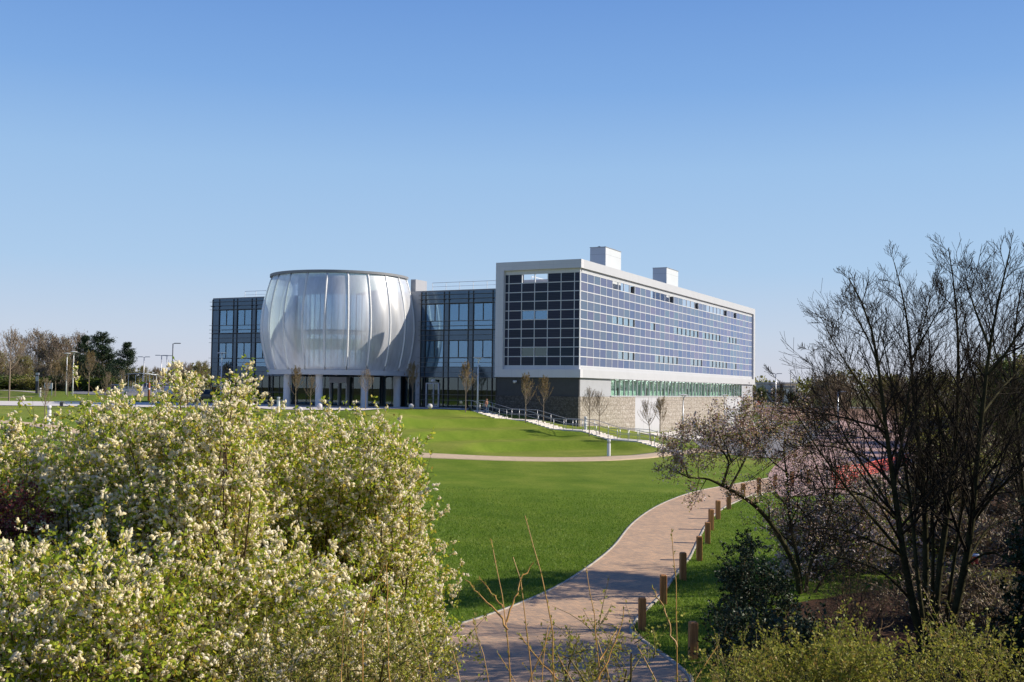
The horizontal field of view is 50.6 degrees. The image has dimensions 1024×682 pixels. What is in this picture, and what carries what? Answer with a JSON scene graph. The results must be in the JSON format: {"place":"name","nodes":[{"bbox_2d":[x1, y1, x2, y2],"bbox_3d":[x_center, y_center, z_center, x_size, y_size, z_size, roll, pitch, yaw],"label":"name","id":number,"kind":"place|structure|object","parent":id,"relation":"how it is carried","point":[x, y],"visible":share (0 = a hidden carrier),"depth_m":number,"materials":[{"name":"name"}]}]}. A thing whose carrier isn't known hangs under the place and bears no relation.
{"place":"outdoors","nodes":[
{"label":"outdoors","id":0,"kind":"place"},
{"bbox_2d":[71,389,160,395],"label":"car park","id":1,"kind":"structure","parent":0,"point":[130,393],"depth_m":180.89,"materials":[{"name":"asphalt"}]},
{"bbox_2d":[0,401,467,409],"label":"plaza paving","id":2,"kind":"structure","parent":0,"point":[53,403],"depth_m":116.91,"materials":[{"name":"concrete"}]},
{"bbox_2d":[404,361,420,403],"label":"young tree","id":3,"kind":"object","parent":2,"relation":"on","point":[413,368],"visible":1,"depth_m":113.82,"materials":[{"name":"brown plant"}]},
{"bbox_2d":[260,407,382,409],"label":"entrance apron","id":4,"kind":"object","parent":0,"point":[321,408],"visible":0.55,"depth_m":105.91,"materials":[{"name":"concrete"}]},
{"bbox_2d":[0,420,726,461],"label":"gravel path","id":5,"kind":"structure","parent":0,"point":[543,459],"depth_m":85.32,"materials":[{"name":"gravel"}]},
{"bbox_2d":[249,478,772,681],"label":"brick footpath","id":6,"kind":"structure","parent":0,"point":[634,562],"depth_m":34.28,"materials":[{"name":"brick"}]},
{"bbox_2d":[0,386,1023,681],"bbox_3d":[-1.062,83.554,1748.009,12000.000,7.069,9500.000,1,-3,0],"label":"ground","id":7,"kind":"structure","parent":0,"point":[466,432],"depth_m":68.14,"materials":[{"name":"plant"}]},
{"bbox_2d":[0,374,17,388],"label":"shrub","id":8,"kind":"object","parent":7,"relation":"on","point":[3,383],"visible":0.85,"depth_m":192.01,"materials":[{"name":"green plant"}]},
{"bbox_2d":[0,327,26,400],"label":"young tree","id":9,"kind":"object","parent":7,"relation":"on","point":[13,337],"visible":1,"depth_m":131.27,"materials":[{"name":"brown plant"}]},
{"bbox_2d":[0,361,26,375],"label":"bare tree","id":10,"kind":"object","parent":7,"relation":"on","point":[17,366],"visible":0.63,"depth_m":200.36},
{"bbox_2d":[0,332,39,372],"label":"bare tree","id":11,"kind":"object","parent":7,"relation":"on","point":[25,344],"visible":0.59,"depth_m":214.81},
{"bbox_2d":[15,355,35,377],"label":"budding tree","id":12,"kind":"object","parent":7,"relation":"on","point":[27,363],"visible":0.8,"depth_m":203.84,"materials":[{"name":"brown plant"}]},
{"bbox_2d":[0,460,59,587],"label":"red leaved shrub","id":13,"kind":"object","parent":7,"relation":"on","point":[21,501],"visible":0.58,"depth_m":14.49,"materials":[{"name":"brown plant"}]},
{"bbox_2d":[12,374,47,389],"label":"budding shrub","id":14,"kind":"object","parent":7,"relation":"on","point":[29,381],"visible":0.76,"depth_m":191.26,"materials":[{"name":"green plant"}]},
{"bbox_2d":[17,327,57,371],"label":"bare tree","id":15,"kind":"object","parent":7,"relation":"on","point":[35,333],"visible":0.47,"depth_m":219.37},
{"bbox_2d":[32,363,55,377],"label":"bare tree","id":16,"kind":"object","parent":7,"relation":"on","point":[41,372],"visible":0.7,"depth_m":200.20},
{"bbox_2d":[38,378,55,426],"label":"young tree","id":17,"kind":"object","parent":7,"relation":"on","point":[46,388],"visible":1,"depth_m":74.21,"materials":[{"name":"brown plant"}]},
{"bbox_2d":[21,330,82,377],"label":"bare tree","id":18,"kind":"object","parent":7,"relation":"on","point":[53,353],"visible":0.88,"depth_m":215.64,"materials":[{"name":"plant"}]},
{"bbox_2d":[50,360,63,395],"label":"young tree","id":19,"kind":"object","parent":7,"relation":"on","point":[56,367],"visible":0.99,"depth_m":161.59,"materials":[{"name":"brown plant"}]},
{"bbox_2d":[50,356,71,377],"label":"budding tree","id":20,"kind":"object","parent":7,"relation":"on","point":[62,362],"visible":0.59,"depth_m":204.56,"materials":[{"name":"brown plant"}]},
{"bbox_2d":[56,375,89,390],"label":"bare shrub","id":21,"kind":"object","parent":7,"relation":"on","point":[63,384],"visible":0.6,"depth_m":191.45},
{"bbox_2d":[65,334,95,377],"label":"pine tree","id":22,"kind":"object","parent":7,"relation":"on","point":[83,342],"visible":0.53,"depth_m":199.56,"materials":[{"name":"green plant"}]},
{"bbox_2d":[0,395,164,672],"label":"flowering shrub","id":23,"kind":"object","parent":7,"relation":"on","point":[50,474],"visible":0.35,"depth_m":15.44,"materials":[{"name":"green plant"}]},
{"bbox_2d":[81,349,97,392],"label":"young tree","id":24,"kind":"object","parent":7,"relation":"on","point":[89,357],"visible":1,"depth_m":167.06,"materials":[{"name":"brown plant"}]},
{"bbox_2d":[70,331,120,377],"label":"pine tree","id":25,"kind":"object","parent":7,"relation":"on","point":[107,353],"visible":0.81,"depth_m":195.54,"materials":[{"name":"green plant"}]},
{"bbox_2d":[77,374,122,390],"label":"shrub","id":26,"kind":"object","parent":7,"relation":"on","point":[94,383],"visible":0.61,"depth_m":190.52,"materials":[{"name":"green plant"}]},
{"bbox_2d":[107,342,145,388],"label":"pine tree","id":27,"kind":"object","parent":7,"relation":"on","point":[128,353],"visible":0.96,"depth_m":189.42,"materials":[{"name":"green plant"}]},
{"bbox_2d":[0,484,264,681],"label":"flowering shrub","id":28,"kind":"object","parent":7,"relation":"on","point":[36,645],"visible":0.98,"depth_m":11.09,"materials":[{"name":"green plant"}]},
{"bbox_2d":[121,373,160,392],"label":"cycle shelter","id":29,"kind":"object","parent":7,"relation":"on","point":[145,390],"visible":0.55,"depth_m":188.81,"materials":[{"name":"white paint"}]},
{"bbox_2d":[42,360,297,656],"bbox_3d":[-5.122,3.394,16.343,3.756,6.208,6.750,1,-3,-16],"label":"flowering shrub","id":30,"kind":"object","parent":7,"relation":"on","point":[128,449],"visible":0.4,"depth_m":14.29,"materials":[{"name":"green plant"}]},
{"bbox_2d":[191,360,209,388],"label":"budding tree","id":31,"kind":"object","parent":7,"relation":"on","point":[200,368],"visible":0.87,"depth_m":250.39,"materials":[{"name":"brown plant"}]},
{"bbox_2d":[139,354,283,630],"bbox_3d":[-4.058,3.060,14.781,2.048,5.874,4.622,2,-3,-20],"label":"flowering shrub","id":32,"kind":"object","parent":7,"relation":"on","point":[232,414],"visible":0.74,"depth_m":13.34,"materials":[{"name":"green plant"}]},
{"bbox_2d":[136,513,439,681],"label":"flowering shrub","id":33,"kind":"object","parent":7,"relation":"on","point":[287,580],"visible":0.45,"depth_m":12.57,"materials":[{"name":"green plant"}]},
{"bbox_2d":[287,365,304,410],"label":"young tree","id":34,"kind":"object","parent":7,"relation":"on","point":[298,377],"visible":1,"depth_m":98.89,"materials":[{"name":"brown plant"}]},
{"bbox_2d":[163,581,488,681],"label":"leafy shrub","id":35,"kind":"object","parent":7,"relation":"on","point":[271,666],"visible":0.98,"depth_m":9.76,"materials":[{"name":"green plant"}]},
{"bbox_2d":[241,388,437,609],"bbox_3d":[-3.421,3.964,18.706,4.291,6.364,5.954,1,-3,0],"label":"flowering shrub","id":36,"kind":"object","parent":7,"relation":"on","point":[303,455],"visible":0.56,"depth_m":16.95,"materials":[{"name":"green plant"}]},
{"bbox_2d":[358,368,373,408],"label":"young tree","id":37,"kind":"object","parent":7,"relation":"on","point":[366,373],"visible":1,"depth_m":106.71,"materials":[{"name":"brown plant"}]},
{"bbox_2d":[284,413,471,681],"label":"flowering shrub","id":38,"kind":"object","parent":7,"relation":"on","point":[410,572],"visible":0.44,"depth_m":16.46,"materials":[{"name":"green plant"}]},
{"bbox_2d":[458,361,478,411],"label":"young tree","id":39,"kind":"object","parent":7,"relation":"on","point":[466,368],"visible":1,"depth_m":110.52,"materials":[{"name":"brown plant"}]},
{"bbox_2d":[0,362,960,400],"bbox_3d":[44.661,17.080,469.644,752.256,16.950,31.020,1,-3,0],"label":"wood","id":40,"kind":"object","parent":7,"relation":"on","point":[206,384],"visible":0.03,"depth_m":463.65,"materials":[{"name":"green plant"}]},
{"bbox_2d":[208,246,754,431],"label":"office building","id":41,"kind":"structure","parent":7,"relation":"on","point":[573,330],"depth_m":120.55,"materials":[{"name":"glass"}]},
{"bbox_2d":[329,377,349,404],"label":"entrance door","id":42,"kind":"structure","parent":41,"relation":"in","point":[339,387],"depth_m":126.85,"materials":[{"name":"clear glass"}]},
{"bbox_2d":[425,383,439,406],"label":"door","id":43,"kind":"structure","parent":41,"relation":"in","point":[431,388],"depth_m":121.48,"materials":[{"name":"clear glass"}]},
{"bbox_2d":[522,348,546,355],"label":"window","id":44,"kind":"structure","parent":41,"relation":"in","point":[525,351],"depth_m":116.03,"materials":[{"name":"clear glass"}]},
{"bbox_2d":[613,316,633,326],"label":"window","id":45,"kind":"structure","parent":41,"relation":"in","point":[620,320],"depth_m":125.15,"materials":[{"name":"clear glass"}]},
{"bbox_2d":[635,397,659,431],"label":"door","id":46,"kind":"structure","parent":41,"relation":"in","point":[640,425],"depth_m":131.59,"materials":[{"name":"white metal"}]},
{"bbox_2d":[655,355,676,363],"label":"window","id":47,"kind":"structure","parent":41,"relation":"in","point":[656,357],"depth_m":138.74,"materials":[{"name":"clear glass"}]},
{"bbox_2d":[611,379,741,395],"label":"ribbon window","id":48,"kind":"structure","parent":41,"relation":"in","point":[611,379],"depth_m":142.20,"materials":[{"name":"green glass"}]},
{"bbox_2d":[674,327,697,337],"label":"window","id":49,"kind":"structure","parent":41,"relation":"in","point":[675,328],"depth_m":146.25,"materials":[{"name":"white glass"}]},
{"bbox_2d":[727,397,740,423],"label":"door","id":50,"kind":"structure","parent":41,"relation":"in","point":[729,399],"depth_m":166.66,"materials":[{"name":"white metal"}]},
{"bbox_2d":[340,516,718,681],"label":"willow shoots","id":51,"kind":"object","parent":7,"relation":"on","point":[547,638],"visible":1,"depth_m":7.98,"materials":[{"name":"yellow plant"}]},
{"bbox_2d":[521,371,537,422],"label":"young tree","id":52,"kind":"object","parent":7,"relation":"on","point":[527,389],"visible":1,"depth_m":107.09,"materials":[{"name":"brown plant"}]},
{"bbox_2d":[536,375,553,422],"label":"young tree","id":53,"kind":"object","parent":7,"relation":"on","point":[544,384],"visible":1,"depth_m":108.94,"materials":[{"name":"brown plant"}]},
{"bbox_2d":[474,411,680,451],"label":"stone steps","id":54,"kind":"structure","parent":7,"relation":"on","point":[556,427],"depth_m":105.04,"materials":[{"name":"concrete"}]},
{"bbox_2d":[466,400,660,445],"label":"handrail","id":55,"kind":"object","parent":54,"relation":"on","point":[569,424],"visible":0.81,"depth_m":104.63,"materials":[{"name":"metal"}]},
{"bbox_2d":[478,400,679,440],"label":"handrail","id":56,"kind":"object","parent":54,"relation":"on","point":[572,418],"visible":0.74,"depth_m":107.21,"materials":[{"name":"metal"}]},
{"bbox_2d":[580,386,599,435],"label":"young tree","id":57,"kind":"object","parent":7,"relation":"on","point":[588,393],"visible":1,"depth_m":102.28,"materials":[{"name":"brown plant"}]},
{"bbox_2d":[591,391,608,434],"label":"young tree","id":58,"kind":"object","parent":7,"relation":"on","point":[598,401],"visible":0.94,"depth_m":103.63,"materials":[{"name":"brown plant"}]},
{"bbox_2d":[522,578,685,681],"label":"leafy shrub","id":59,"kind":"object","parent":7,"relation":"on","point":[570,649],"visible":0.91,"depth_m":10.22,"materials":[{"name":"green plant"}]},
{"bbox_2d":[445,475,783,626],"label":"path kerb","id":60,"kind":"structure","parent":7,"relation":"on","point":[589,565],"depth_m":41.92,"materials":[{"name":"concrete"}]},
{"bbox_2d":[638,597,645,630],"bbox_3d":[3.850,8.148,32.036,0.220,1.112,0.220,1,-3,1],"label":"timber bollard","id":61,"kind":"object","parent":7,"relation":"on","point":[641,613],"visible":0.89,"depth_m":31.93,"materials":[{"name":"brown wood"}]},
{"bbox_2d":[638,397,656,444],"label":"young tree","id":62,"kind":"object","parent":7,"relation":"on","point":[645,409],"visible":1,"depth_m":99.66,"materials":[{"name":"brown plant"}]},
{"bbox_2d":[650,396,667,441],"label":"young tree","id":63,"kind":"object","parent":7,"relation":"on","point":[659,407],"visible":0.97,"depth_m":102.21,"materials":[{"name":"brown plant"}]},
{"bbox_2d":[660,574,666,604],"bbox_3d":[5.001,8.282,35.776,0.220,1.109,0.220,1,-3,2],"label":"timber bollard","id":64,"kind":"object","parent":7,"relation":"on","point":[663,588],"visible":0.89,"depth_m":35.67,"materials":[{"name":"brown wood"}]},
{"bbox_2d":[679,552,686,580],"bbox_3d":[6.278,8.352,39.779,0.220,1.168,0.220,1,-2,-9],"label":"timber bollard","id":65,"kind":"object","parent":7,"relation":"on","point":[682,565],"visible":0.89,"depth_m":39.68,"materials":[{"name":"brown wood"}]},
{"bbox_2d":[688,621,697,660],"bbox_3d":[4.807,8.028,28.737,0.220,1.150,0.220,1,-3,-6],"label":"timber bollard","id":66,"kind":"object","parent":7,"relation":"on","point":[692,635],"visible":0.89,"depth_m":28.64,"materials":[{"name":"brown wood"}]},
{"bbox_2d":[696,536,701,560],"bbox_3d":[7.584,8.475,43.834,0.220,1.147,0.220,1,-3,1],"label":"timber bollard","id":67,"kind":"object","parent":7,"relation":"on","point":[698,548],"visible":0.89,"depth_m":43.73,"materials":[{"name":"brown wood"}]},
{"bbox_2d":[629,486,815,681],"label":"path kerb","id":68,"kind":"structure","parent":7,"relation":"on","point":[652,603],"depth_m":33.66,"materials":[{"name":"concrete"}]},
{"bbox_2d":[675,625,771,681],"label":"leafy shrub","id":69,"kind":"object","parent":7,"relation":"on","point":[717,659],"visible":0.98,"depth_m":11.81,"materials":[{"name":"green plant"}]},
{"bbox_2d":[707,527,807,628],"bbox_3d":[7.620,7.415,33.428,2.948,3.495,4.893,0,-3,15],"label":"holly bush","id":70,"kind":"object","parent":7,"relation":"on","point":[743,589],"visible":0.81,"depth_m":32.71,"materials":[{"name":"green plant"}]},
{"bbox_2d":[688,588,855,681],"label":"evergreen shrub","id":71,"kind":"object","parent":7,"relation":"on","point":[733,624],"visible":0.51,"depth_m":22.88,"materials":[{"name":"green plant"}]},
{"bbox_2d":[755,382,797,401],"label":"distant building","id":72,"kind":"structure","parent":7,"relation":"on","point":[766,385],"depth_m":329.74,"materials":[{"name":"white glass"}]},
{"bbox_2d":[651,382,902,593],"bbox_3d":[9.005,5.591,38.173,10.096,8.214,5.254,2,-3,-19],"label":"flowering tree","id":73,"kind":"object","parent":7,"relation":"on","point":[716,433],"visible":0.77,"depth_m":37.67,"materials":[{"name":"pink plant"}]},
{"bbox_2d":[753,480,855,582],"bbox_3d":[11.150,7.426,41.194,4.142,4.404,5.034,1,-3,0],"label":"pale flowering shrub","id":74,"kind":"object","parent":7,"relation":"on","point":[779,556],"visible":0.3,"depth_m":40.65,"materials":[{"name":"pink plant"}]},
{"bbox_2d":[699,596,917,681],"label":"leafy shrub","id":75,"kind":"object","parent":7,"relation":"on","point":[843,665],"visible":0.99,"depth_m":13.09,"materials":[{"name":"green plant"}]},
{"bbox_2d":[795,371,845,416],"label":"bare tree","id":76,"kind":"object","parent":7,"relation":"on","point":[820,387],"visible":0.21,"depth_m":175.83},
{"bbox_2d":[818,370,865,425],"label":"bare tree","id":77,"kind":"object","parent":7,"relation":"on","point":[842,388],"visible":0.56,"depth_m":159.95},
{"bbox_2d":[771,526,934,647],"bbox_3d":[9.458,7.163,30.395,4.447,4.213,4.341,0,-3,17],"label":"bare shrub","id":78,"kind":"object","parent":7,"relation":"on","point":[853,605],"visible":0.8,"depth_m":30.18,"materials":[{"name":"brown plant"}]},
{"bbox_2d":[790,469,929,570],"bbox_3d":[14.039,7.428,43.641,6.252,4.692,5.782,1,-3,0],"label":"pale flowering shrub","id":79,"kind":"object","parent":7,"relation":"on","point":[873,552],"visible":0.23,"depth_m":42.32,"materials":[{"name":"pink plant"}]},
{"bbox_2d":[858,374,895,431],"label":"bare tree","id":80,"kind":"object","parent":7,"relation":"on","point":[873,399],"visible":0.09,"depth_m":149.13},
{"bbox_2d":[762,239,998,648],"bbox_3d":[9.716,2.692,29.302,7.144,11.365,6.907,1,-3,0],"label":"bare tree","id":81,"kind":"object","parent":7,"relation":"on","point":[893,481],"visible":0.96,"depth_m":28.88,"materials":[{"name":"brown plant"}]},
{"bbox_2d":[871,377,903,430],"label":"budding tree","id":82,"kind":"object","parent":7,"relation":"on","point":[883,382],"visible":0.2,"depth_m":139.54,"materials":[{"name":"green plant"}]},
{"bbox_2d":[843,447,954,510],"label":"bare shrub","id":83,"kind":"object","parent":7,"relation":"on","point":[902,469],"visible":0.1,"depth_m":61.66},
{"bbox_2d":[864,558,968,621],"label":"bare shrub","id":84,"kind":"object","parent":7,"relation":"on","point":[906,607],"visible":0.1,"depth_m":34.04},
{"bbox_2d":[855,462,992,517],"bbox_3d":[22.961,7.992,60.868,7.476,3.989,6.842,2,-3,-25],"label":"bare shrub","id":85,"kind":"object","parent":7,"relation":"on","point":[956,495],"visible":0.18,"depth_m":59.46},
{"bbox_2d":[881,540,982,584],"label":"bare shrub","id":86,"kind":"object","parent":7,"relation":"on","point":[910,555],"visible":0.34,"depth_m":39.38,"materials":[{"name":"plant"}]},
{"bbox_2d":[911,369,954,411],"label":"budding tree","id":87,"kind":"object","parent":7,"relation":"on","point":[935,389],"visible":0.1,"depth_m":123.48,"materials":[{"name":"brown plant"}]},
{"bbox_2d":[891,413,995,445],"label":"bare shrub","id":88,"kind":"object","parent":7,"relation":"on","point":[945,428],"visible":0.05,"depth_m":94.66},
{"bbox_2d":[866,229,1023,652],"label":"bare tree","id":89,"kind":"object","parent":7,"relation":"on","point":[973,513],"visible":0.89,"depth_m":29.42,"materials":[{"name":"brown plant"}]},
{"bbox_2d":[886,498,1007,559],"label":"bare shrub","id":90,"kind":"object","parent":7,"relation":"on","point":[918,524],"visible":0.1,"depth_m":44.74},
{"bbox_2d":[882,592,1023,681],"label":"leafy shrub","id":91,"kind":"object","parent":7,"relation":"on","point":[963,666],"visible":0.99,"depth_m":13.78,"materials":[{"name":"green plant"}]},
{"bbox_2d":[894,581,1023,661],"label":"bare shrub","id":92,"kind":"object","parent":7,"relation":"on","point":[968,616],"visible":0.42,"depth_m":29.69,"materials":[{"name":"plant"}]},
{"bbox_2d":[895,560,1023,630],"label":"bare shrub","id":93,"kind":"object","parent":7,"relation":"on","point":[977,585],"visible":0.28,"depth_m":32.49,"materials":[{"name":"plant"}]},
{"bbox_2d":[905,498,1022,570],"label":"bare shrub","id":94,"kind":"object","parent":7,"relation":"on","point":[950,544],"visible":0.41,"depth_m":43.01,"materials":[{"name":"plant"}]},
{"bbox_2d":[934,450,1016,497],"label":"budding shrub","id":95,"kind":"object","parent":7,"relation":"on","point":[983,472],"visible":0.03,"depth_m":64.94,"materials":[{"name":"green plant"}]},
{"bbox_2d":[946,242,1023,531],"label":"bare tree","id":96,"kind":"object","parent":7,"relation":"on","point":[1020,486],"visible":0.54,"depth_m":32.98,"materials":[{"name":"brown plant"}]},
{"bbox_2d":[947,448,1023,512],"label":"bare shrub","id":97,"kind":"object","parent":7,"relation":"on","point":[1009,486],"visible":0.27,"depth_m":61.65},
{"bbox_2d":[959,352,1020,442],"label":"leafy tree","id":98,"kind":"object","parent":7,"relation":"on","point":[990,392],"visible":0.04,"depth_m":96.77,"materials":[{"name":"green plant"}]},
{"bbox_2d":[967,563,1018,595],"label":"budding shrub","id":99,"kind":"object","parent":7,"relation":"on","point":[998,574],"visible":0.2,"depth_m":37.84,"materials":[{"name":"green plant"}]},
{"bbox_2d":[966,503,1022,562],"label":"bare shrub","id":100,"kind":"object","parent":7,"relation":"on","point":[1011,519],"visible":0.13,"depth_m":45.40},
{"bbox_2d":[975,349,1023,449],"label":"leafy tree","id":101,"kind":"object","parent":7,"relation":"on","point":[1011,369],"visible":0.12,"depth_m":92.66,"materials":[{"name":"green plant"}]},
{"bbox_2d":[977,496,1023,681],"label":"holly bush","id":102,"kind":"object","parent":7,"relation":"on","point":[1018,626],"visible":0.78,"depth_m":26.16,"materials":[{"name":"green plant"}]},
{"bbox_2d":[989,354,1023,423],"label":"budding tree","id":103,"kind":"object","parent":7,"relation":"on","point":[1018,363],"visible":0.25,"depth_m":91.55,"materials":[{"name":"brown plant"}]},
{"bbox_2d":[0,0,1023,394],"label":"sky","id":104,"kind":"structure","parent":0,"point":[160,160],"materials":[{"name":"blue"}]},
{"bbox_2d":[635,422,776,439],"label":"yard apron","id":105,"kind":"object","parent":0,"point":[670,433],"visible":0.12,"depth_m":132.33,"materials":[{"name":"concrete"}]},
{"bbox_2d":[694,421,836,457],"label":"service yard","id":106,"kind":"structure","parent":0,"point":[774,444],"depth_m":113.65,"materials":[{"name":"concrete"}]},
{"bbox_2d":[755,407,899,420],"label":"bare earth","id":107,"kind":"structure","parent":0,"point":[861,419],"depth_m":214.66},
{"bbox_2d":[753,385,768,409],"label":"leafy tree","id":108,"kind":"object","parent":107,"relation":"on","point":[763,395],"visible":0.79,"depth_m":229.40,"materials":[{"name":"green plant"}]},
{"bbox_2d":[768,420,915,495],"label":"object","id":109,"kind":"structure","parent":0,"point":[877,454],"depth_m":96.01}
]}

